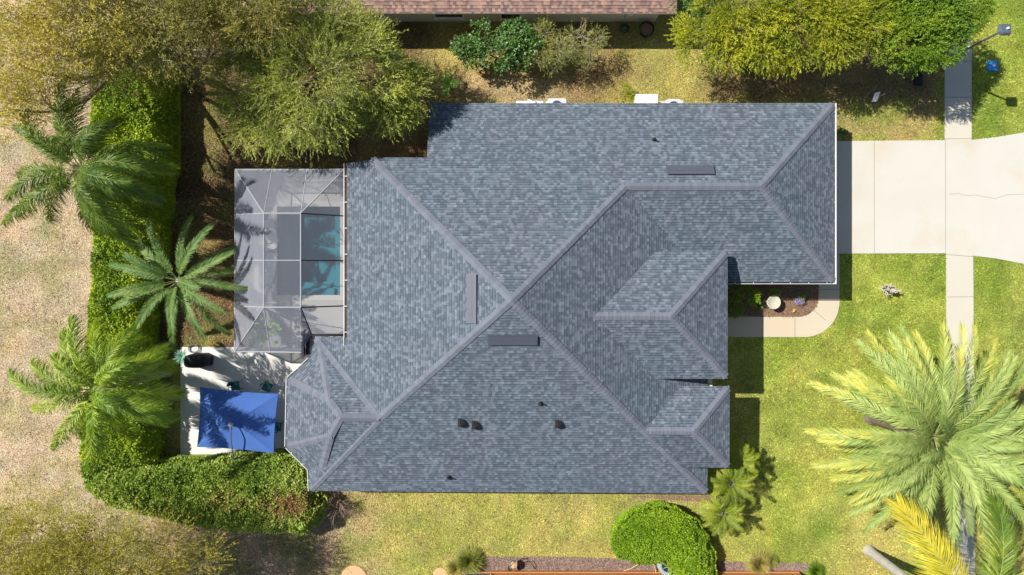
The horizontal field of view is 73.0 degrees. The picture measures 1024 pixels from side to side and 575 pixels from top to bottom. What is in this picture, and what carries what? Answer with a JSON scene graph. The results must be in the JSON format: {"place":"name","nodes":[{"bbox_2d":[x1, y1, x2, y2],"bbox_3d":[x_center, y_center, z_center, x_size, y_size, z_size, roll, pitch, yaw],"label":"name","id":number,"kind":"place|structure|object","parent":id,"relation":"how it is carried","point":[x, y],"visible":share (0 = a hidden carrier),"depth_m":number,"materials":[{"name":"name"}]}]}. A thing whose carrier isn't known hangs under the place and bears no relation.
{"place":"outdoors","nodes":[
{"label":"outdoors","id":0,"kind":"place"},
{"bbox_2d":[180,347,310,455],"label":"patio","id":1,"kind":"structure","parent":0,"point":[252,371],"depth_m":38.47,"materials":[{"name":"white concrete"}]},
{"bbox_2d":[172,349,186,363],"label":"agave","id":2,"kind":"object","parent":1,"relation":"on","point":[180,355],"visible":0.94,"depth_m":37.73,"materials":[{"name":"green plant"}]},
{"bbox_2d":[188,345,198,352],"bbox_3d":[-17.654,3.397,38.390,0.633,0.131,0.475,0,90,0],"label":"coiled hose","id":3,"kind":"object","parent":1,"relation":"on","point":[190,346],"visible":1,"depth_m":38.37,"materials":[{"name":"grey rubber"}]},
{"bbox_2d":[184,353,213,367],"bbox_3d":[-17.224,4.011,37.920,1.280,1.160,0.776,0,90,0],"label":"covered grill","id":4,"kind":"object","parent":1,"relation":"on","point":[197,360],"visible":1,"depth_m":37.41,"materials":[{"name":"black fabric"}]},
{"bbox_2d":[226,380,241,390],"bbox_3d":[-15.236,5.394,38.017,0.636,0.968,0.576,-9,90,0],"label":"patio chair","id":5,"kind":"object","parent":1,"relation":"on","point":[235,385],"visible":0.91,"depth_m":38.05,"materials":[{"name":"teal metal"}]},
{"bbox_2d":[197,387,278,459],"bbox_3d":[-14.231,7.303,36.710,4.234,3.520,4.270,0,90,0],"label":"cantilever umbrella","id":6,"kind":"object","parent":1,"relation":"on","point":[243,421],"visible":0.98,"depth_m":35.76,"materials":[{"name":"blue fabric"}]},
{"bbox_2d":[259,380,274,392],"bbox_3d":[-13.470,5.451,38.017,0.636,0.968,0.576,26,90,0],"label":"patio chair","id":7,"kind":"object","parent":1,"relation":"on","point":[266,386],"visible":0.96,"depth_m":38.05,"materials":[{"name":"teal metal"}]},
{"bbox_2d":[275,420,282,432],"bbox_3d":[-12.910,7.648,38.017,0.576,0.968,0.636,10,90,0],"label":"patio chair","id":8,"kind":"object","parent":1,"relation":"on","point":[278,425],"visible":0.68,"depth_m":38.05,"materials":[{"name":"teal metal"}]},
{"bbox_2d":[0,0,1023,574],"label":"ground","id":9,"kind":"structure","parent":0,"point":[70,280],"depth_m":38.51,"materials":[{"name":"green plant"}]},
{"bbox_2d":[0,0,141,151],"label":"wispy tree","id":10,"kind":"object","parent":9,"relation":"on","point":[35,22],"visible":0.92,"depth_m":28.93,"materials":[{"name":"green plant"}]},
{"bbox_2d":[0,72,178,253],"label":"queen palm","id":11,"kind":"object","parent":9,"relation":"on","point":[107,182],"visible":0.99,"depth_m":30.97,"materials":[{"name":"green plant"}]},
{"bbox_2d":[6,313,188,473],"bbox_3d":[-19.218,4.656,34.301,6.990,8.399,6.778,-32,90,0],"label":"queen palm","id":12,"kind":"object","parent":9,"relation":"on","point":[113,408],"visible":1,"depth_m":31.51,"materials":[{"name":"green plant"}]},
{"bbox_2d":[0,472,237,574],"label":"spreading tree","id":13,"kind":"object","parent":9,"relation":"on","point":[53,564],"visible":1,"depth_m":31.37,"materials":[{"name":"green plant"}]},
{"bbox_2d":[78,43,180,468],"bbox_3d":[-20.722,-1.773,37.170,5.047,2.874,23.400,0,90,0],"label":"hedge","id":14,"kind":"object","parent":9,"relation":"on","point":[155,118],"visible":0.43,"depth_m":36.43,"materials":[{"name":"green plant"}]},
{"bbox_2d":[46,0,247,109],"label":"wispy tree","id":15,"kind":"object","parent":9,"relation":"on","point":[144,39],"visible":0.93,"depth_m":29.64,"materials":[{"name":"green plant"}]},
{"bbox_2d":[106,215,247,352],"bbox_3d":[-16.778,-0.230,35.809,6.975,5.382,6.674,-19,90,0],"label":"date palm","id":16,"kind":"object","parent":9,"relation":"on","point":[190,281],"visible":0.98,"depth_m":34.09,"materials":[{"name":"green plant"}]},
{"bbox_2d":[161,50,228,57],"bbox_3d":[-18.650,-12.808,37.860,9.760,1.280,0.060,0,90,0],"label":"picket fence","id":17,"kind":"object","parent":9,"relation":"on","point":[194,56],"visible":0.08,"depth_m":37.86,"materials":[{"name":"brown wood"}]},
{"bbox_2d":[80,448,331,536],"bbox_3d":[-16.606,11.128,37.344,13.595,2.507,4.746,0,90,0],"label":"hedge","id":18,"kind":"object","parent":9,"relation":"on","point":[254,492],"visible":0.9,"depth_m":36.56,"materials":[{"name":"green plant"}]},
{"bbox_2d":[197,0,309,66],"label":"wispy tree","id":19,"kind":"object","parent":9,"relation":"on","point":[248,17],"visible":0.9,"depth_m":30.36,"materials":[{"name":"green plant"}]},
{"bbox_2d":[145,20,430,348],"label":"leaf litter","id":20,"kind":"object","parent":9,"relation":"on","point":[179,314],"visible":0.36,"depth_m":38.47,"materials":[{"name":"brown plant"}]},
{"bbox_2d":[254,178,343,347],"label":"pool deck","id":21,"kind":"structure","parent":9,"relation":"on","point":[293,324],"depth_m":38.45,"materials":[{"name":"concrete"}]},
{"bbox_2d":[249,313,281,345],"bbox_3d":[-13.232,2.264,37.511,1.862,1.877,1.846,0,90,0],"label":"potted plant","id":22,"kind":"object","parent":21,"relation":"on","point":[272,328],"visible":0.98,"depth_m":37.01,"materials":[{"name":"green plant"}]},
{"bbox_2d":[265,219,278,250],"bbox_3d":[-13.274,-2.904,38.050,0.600,0.800,1.700,-11,90,0],"label":"lounge chair","id":23,"kind":"object","parent":21,"relation":"on","point":[272,240],"visible":0.88,"depth_m":38.06,"materials":[{"name":"white paint"}]},
{"bbox_2d":[265,252,278,283],"bbox_3d":[-13.327,-1.067,38.050,0.600,0.800,1.700,9,90,0],"label":"lounge chair","id":24,"kind":"object","parent":21,"relation":"on","point":[270,269],"visible":0.89,"depth_m":38.06,"materials":[{"name":"white paint"}]},
{"bbox_2d":[234,168,343,352],"bbox_3d":[-11.438,-1.373,36.407,5.924,4.086,9.545,0,90,0],"label":"pool cage","id":25,"kind":"object","parent":21,"relation":"on","point":[249,258],"visible":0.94,"depth_m":35.27,"materials":[{"name":"grey metal"}]},
{"bbox_2d":[272,201,343,299],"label":"swimming pool","id":26,"kind":"structure","parent":9,"relation":"in","point":[322,237],"depth_m":39.85,"materials":[{"name":"liquid"}]},
{"bbox_2d":[201,0,418,169],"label":"feathery tree","id":27,"kind":"object","parent":9,"relation":"on","point":[287,96],"visible":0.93,"depth_m":32.24,"materials":[{"name":"green plant"}]},
{"bbox_2d":[324,491,362,528],"bbox_3d":[-9.582,12.092,37.812,2.382,1.517,2.138,-20,90,0],"label":"bare bush","id":28,"kind":"object","parent":9,"relation":"on","point":[336,502],"visible":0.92,"depth_m":37.81,"materials":[{"name":"plant"}]},
{"bbox_2d":[341,565,365,574],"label":"stepping stone","id":29,"kind":"object","parent":9,"relation":"on","point":[353,570],"visible":1,"depth_m":38.43,"materials":[{"name":"beige stone"}]},
{"bbox_2d":[356,47,446,143],"bbox_3d":[-5.732,-9.315,35.380,4.137,6.287,5.206,36,90,0],"label":"feathery tree","id":30,"kind":"object","parent":9,"relation":"on","point":[397,117],"visible":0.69,"depth_m":33.45,"materials":[{"name":"green plant"}]},
{"bbox_2d":[433,567,447,574],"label":"stepping stone","id":31,"kind":"object","parent":9,"relation":"on","point":[439,571],"visible":1,"depth_m":38.43,"materials":[{"name":"beige stone"}]},
{"bbox_2d":[433,70,464,97],"bbox_3d":[-3.476,-11.084,37.885,1.553,1.230,1.409,-37,90,0],"label":"banana plant","id":32,"kind":"object","parent":9,"relation":"on","point":[447,83],"visible":1,"depth_m":37.45,"materials":[{"name":"green plant"}]},
{"bbox_2d":[443,554,464,574],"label":"grass tuft","id":33,"kind":"object","parent":9,"relation":"on","point":[451,569],"visible":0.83,"depth_m":38.20,"materials":[{"name":"plant"}]},
{"bbox_2d":[242,0,676,21],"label":"neighbour house","id":34,"kind":"structure","parent":9,"relation":"on","point":[526,10],"depth_m":35.70,"materials":[{"name":"beige paint"}]},
{"bbox_2d":[434,14,464,18],"bbox_3d":[-3.425,-14.725,37.105,1.703,1.410,0.130,0,90,0],"label":"window","id":35,"kind":"structure","parent":34,"relation":"in","point":[437,16],"depth_m":37.58,"materials":[{"name":"black glass"}]},
{"bbox_2d":[499,14,520,20],"bbox_3d":[-0.073,-14.725,37.205,1.229,1.610,0.130,0,90,0],"label":"window","id":36,"kind":"structure","parent":34,"relation":"in","point":[503,17],"depth_m":37.58,"materials":[{"name":"black glass"}]},
{"bbox_2d":[452,544,485,573],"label":"grass tuft","id":37,"kind":"object","parent":9,"relation":"on","point":[470,561],"visible":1,"depth_m":38.11,"materials":[{"name":"green plant"}]},
{"bbox_2d":[448,14,545,75],"bbox_3d":[-0.821,-12.719,37.013,5.255,2.991,3.203,0,90,0],"label":"glossy shrub","id":38,"kind":"object","parent":9,"relation":"on","point":[514,46],"visible":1,"depth_m":36.17,"materials":[{"name":"green plant"}]},
{"bbox_2d":[516,99,542,102],"bbox_3d":[0.969,-10.027,38.050,1.470,0.700,0.520,0,90,0],"label":"pool equipment","id":39,"kind":"object","parent":9,"relation":"on","point":[529,101],"visible":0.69,"depth_m":37.80,"materials":[{"name":"white paint"}]},
{"bbox_2d":[546,98,565,102],"bbox_3d":[2.446,-9.867,38.030,1.160,0.940,1.000,0,90,0],"label":"air conditioner","id":40,"kind":"object","parent":9,"relation":"on","point":[556,100],"visible":0.28,"depth_m":37.60,"materials":[{"name":"white metal"}]},
{"bbox_2d":[284,102,835,494],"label":"house","id":41,"kind":"structure","parent":9,"relation":"on","point":[535,297],"depth_m":33.91,"materials":[{"name":"grey tile"}]},
{"bbox_2d":[526,14,611,78],"bbox_3d":[2.937,-12.910,36.980,4.770,3.053,3.332,0,90,0],"label":"rusty shrub","id":42,"kind":"object","parent":9,"relation":"on","point":[552,55],"visible":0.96,"depth_m":36.38,"materials":[{"name":"green plant"}]},
{"bbox_2d":[609,82,636,102],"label":"lime shrub","id":43,"kind":"object","parent":9,"relation":"on","point":[627,91],"visible":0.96,"depth_m":37.87,"materials":[{"name":"green plant"}]},
{"bbox_2d":[620,23,628,32],"bbox_3d":[6.223,-14.350,38.335,0.518,0.285,0.499,0,90,0],"label":"coiled hose","id":44,"kind":"object","parent":9,"relation":"on","point":[625,25],"visible":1,"depth_m":38.24,"materials":[{"name":"green rubber"}]},
{"bbox_2d":[463,570,800,574],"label":"neighbour house","id":45,"kind":"structure","parent":9,"relation":"on","point":[611,572],"depth_m":38.22,"materials":[{"name":"orange paint"}]},
{"bbox_2d":[478,555,810,571],"bbox_3d":[7.310,15.381,38.508,18.740,0.085,0.798,0,90,0],"label":"mulch bed","id":46,"kind":"object","parent":9,"relation":"on","point":[559,558],"visible":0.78,"depth_m":38.47,"materials":[{"name":"brown wood"}]},
{"bbox_2d":[508,559,516,570],"bbox_3d":[0.073,15.254,38.062,0.570,0.876,0.910,0,90,0],"label":"hose reel cart","id":47,"kind":"object","parent":46,"relation":"on","point":[512,564],"visible":1,"depth_m":37.91,"materials":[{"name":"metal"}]},
{"bbox_2d":[743,548,773,574],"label":"grass tuft","id":48,"kind":"object","parent":46,"relation":"on","point":[762,566],"visible":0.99,"depth_m":38.20,"materials":[{"name":"plant"}]},
{"bbox_2d":[633,94,657,102],"bbox_3d":[7.292,-10.060,37.972,1.200,1.055,0.820,0,90,0],"label":"storage locker","id":49,"kind":"object","parent":9,"relation":"on","point":[645,98],"visible":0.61,"depth_m":37.46,"materials":[{"name":"white paint"}]},
{"bbox_2d":[639,21,653,37],"bbox_3d":[7.399,-14.202,38.215,0.840,0.530,0.834,0,90,0],"label":"planter pot","id":50,"kind":"object","parent":9,"relation":"on","point":[646,28],"visible":1,"depth_m":38.04,"materials":[{"name":"black plastic"}]},
{"bbox_2d":[610,500,717,574],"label":"clipped bush","id":51,"kind":"object","parent":9,"relation":"on","point":[674,536],"visible":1,"depth_m":36.93,"materials":[{"name":"green plant"}]},
{"bbox_2d":[653,560,677,574],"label":"round condenser","id":52,"kind":"object","parent":9,"relation":"on","point":[661,569],"visible":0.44,"depth_m":37.65,"materials":[{"name":"white metal"}]},
{"bbox_2d":[660,99,682,102],"bbox_3d":[8.812,-9.838,38.080,1.200,0.840,1.040,0,90,0],"label":"air conditioner","id":53,"kind":"object","parent":9,"relation":"on","point":[673,101],"visible":0.24,"depth_m":37.70,"materials":[{"name":"white metal"}]},
{"bbox_2d":[628,495,726,502],"bbox_3d":[9.348,11.702,38.519,5.933,0.062,0.378,2,90,0],"label":"mulch bed","id":54,"kind":"object","parent":9,"relation":"on","point":[698,498],"visible":0.72,"depth_m":38.49,"materials":[{"name":"brown wood"}]},
{"bbox_2d":[667,0,742,33],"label":"dark shrub","id":55,"kind":"object","parent":9,"relation":"on","point":[687,2],"visible":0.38,"depth_m":35.08,"materials":[{"name":"green plant"}]},
{"bbox_2d":[697,490,745,538],"bbox_3d":[11.207,12.043,37.195,2.568,2.610,2.488,32,90,0],"label":"pygmy palm","id":56,"kind":"object","parent":9,"relation":"on","point":[731,518],"visible":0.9,"depth_m":36.45,"materials":[{"name":"green plant"}]},
{"bbox_2d":[708,455,757,509],"bbox_3d":[11.505,10.328,37.081,2.741,2.838,3.000,0,90,0],"label":"pygmy palm","id":57,"kind":"object","parent":9,"relation":"on","point":[723,489],"visible":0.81,"depth_m":36.10,"materials":[{"name":"green plant"}]},
{"bbox_2d":[722,439,760,482],"bbox_3d":[12.034,9.233,37.227,2.370,2.546,2.302,0,90,0],"label":"pygmy palm","id":58,"kind":"object","parent":9,"relation":"on","point":[748,459],"visible":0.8,"depth_m":36.34,"materials":[{"name":"green plant"}]},
{"bbox_2d":[765,552,777,567],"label":"grass tuft","id":59,"kind":"object","parent":9,"relation":"on","point":[774,561],"visible":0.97,"depth_m":38.30,"materials":[{"name":"green plant"}]},
{"bbox_2d":[728,283,819,317],"bbox_3d":[13.953,0.037,38.508,6.234,0.085,3.173,0,90,0],"label":"mulch bed","id":60,"kind":"object","parent":9,"relation":"on","point":[803,305],"visible":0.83,"depth_m":38.47,"materials":[{"name":"brown wood"}]},
{"bbox_2d":[728,283,751,319],"bbox_3d":[12.194,0.652,37.752,1.741,1.505,2.224,0,90,0],"label":"bed shrub","id":61,"kind":"object","parent":60,"relation":"on","point":[735,306],"visible":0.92,"depth_m":37.50,"materials":[{"name":"green plant"}]},
{"bbox_2d":[746,289,761,307],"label":"bed shrub","id":62,"kind":"object","parent":60,"relation":"on","point":[757,297],"visible":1,"depth_m":37.49,"materials":[{"name":"green plant"}]},
{"bbox_2d":[754,300,765,309],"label":"yucca","id":63,"kind":"object","parent":60,"relation":"on","point":[759,306],"visible":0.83,"depth_m":38.24,"materials":[{"name":"green plant"}]},
{"bbox_2d":[766,295,780,308],"bbox_3d":[14.319,0.812,38.145,0.760,0.710,0.760,0,90,0],"label":"birdbath","id":64,"kind":"object","parent":60,"relation":"on","point":[773,302],"visible":1,"depth_m":37.84,"materials":[{"name":"stone"}]},
{"bbox_2d":[769,287,781,295],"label":"bed shrub","id":65,"kind":"object","parent":60,"relation":"on","point":[773,293],"visible":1,"depth_m":37.90,"materials":[{"name":"green plant"}]},
{"bbox_2d":[793,292,808,304],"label":"flowering plant","id":66,"kind":"object","parent":60,"relation":"on","point":[801,299],"visible":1,"depth_m":38.08,"materials":[{"name":"purple plant"}]},
{"bbox_2d":[664,0,906,83],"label":"yellow green tree","id":67,"kind":"object","parent":9,"relation":"on","point":[824,16],"visible":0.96,"depth_m":33.80,"materials":[{"name":"green plant"}]},
{"bbox_2d":[805,561,825,574],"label":"grass tuft","id":68,"kind":"object","parent":9,"relation":"on","point":[816,569],"visible":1,"depth_m":38.31,"materials":[{"name":"green plant"}]},
{"bbox_2d":[867,92,885,101],"bbox_3d":[19.991,-10.403,38.022,0.585,0.956,0.480,0,90,0],"label":"yard sign","id":69,"kind":"object","parent":9,"relation":"on","point":[875,97],"visible":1,"depth_m":37.73,"materials":[{"name":"white paint"}]},
{"bbox_2d":[879,283,901,296],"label":"grey succulent","id":70,"kind":"object","parent":9,"relation":"on","point":[888,289],"visible":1,"depth_m":37.84,"materials":[{"name":"grey plant"}]},
{"bbox_2d":[801,320,1023,569],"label":"date palm","id":71,"kind":"object","parent":9,"relation":"on","point":[958,453],"visible":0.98,"depth_m":31.78,"materials":[{"name":"green plant"}]},
{"bbox_2d":[913,71,922,84],"bbox_3d":[22.581,-11.624,38.450,0.480,0.100,0.760,0,90,0],"label":"valve box","id":72,"kind":"object","parent":9,"relation":"on","point":[918,80],"visible":0.82,"depth_m":38.40,"materials":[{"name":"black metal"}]},
{"bbox_2d":[857,0,1001,78],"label":"round tree","id":73,"kind":"object","parent":9,"relation":"on","point":[934,28],"visible":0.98,"depth_m":33.33,"materials":[{"name":"green plant"}]},
{"bbox_2d":[863,489,1021,574],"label":"leaning palm","id":74,"kind":"object","parent":9,"relation":"on","point":[880,558],"visible":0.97,"depth_m":29.55,"materials":[{"name":"yellow plant"}]},
{"bbox_2d":[929,24,1010,69],"bbox_3d":[23.275,-12.200,35.480,0.590,6.040,0.540,0,90,0],"label":"street lamp","id":75,"kind":"object","parent":9,"relation":"on","point":[1004,30],"visible":0.6,"depth_m":32.69,"materials":[{"name":"grey metal"}]},
{"bbox_2d":[987,61,997,70],"bbox_3d":[26.700,-12.311,38.434,0.540,0.133,0.540,0,90,0],"label":"utility box","id":76,"kind":"object","parent":9,"relation":"on","point":[992,65],"visible":1,"depth_m":38.37,"materials":[{"name":"blue plastic"}]},
{"bbox_2d":[728,255,838,336],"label":"front path","id":77,"kind":"structure","parent":0,"point":[813,323],"depth_m":38.48,"materials":[{"name":"concrete"}]},
{"bbox_2d":[836,133,1023,263],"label":"driveway","id":78,"kind":"structure","parent":0,"point":[909,196],"depth_m":38.47,"materials":[{"name":"concrete"}]},
{"bbox_2d":[944,2,971,139],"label":"sidewalk","id":79,"kind":"structure","parent":0,"point":[958,101],"depth_m":38.48,"materials":[{"name":"concrete"}]},
{"bbox_2d":[946,253,974,574],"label":"sidewalk","id":80,"kind":"structure","parent":0,"point":[959,291],"depth_m":38.48,"materials":[{"name":"concrete"}]},
{"bbox_2d":[815,61,973,319],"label":"joints","id":81,"kind":"object","parent":80,"relation":"on","point":[945,198],"visible":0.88,"depth_m":38.47,"materials":[{"name":"grey concrete"}]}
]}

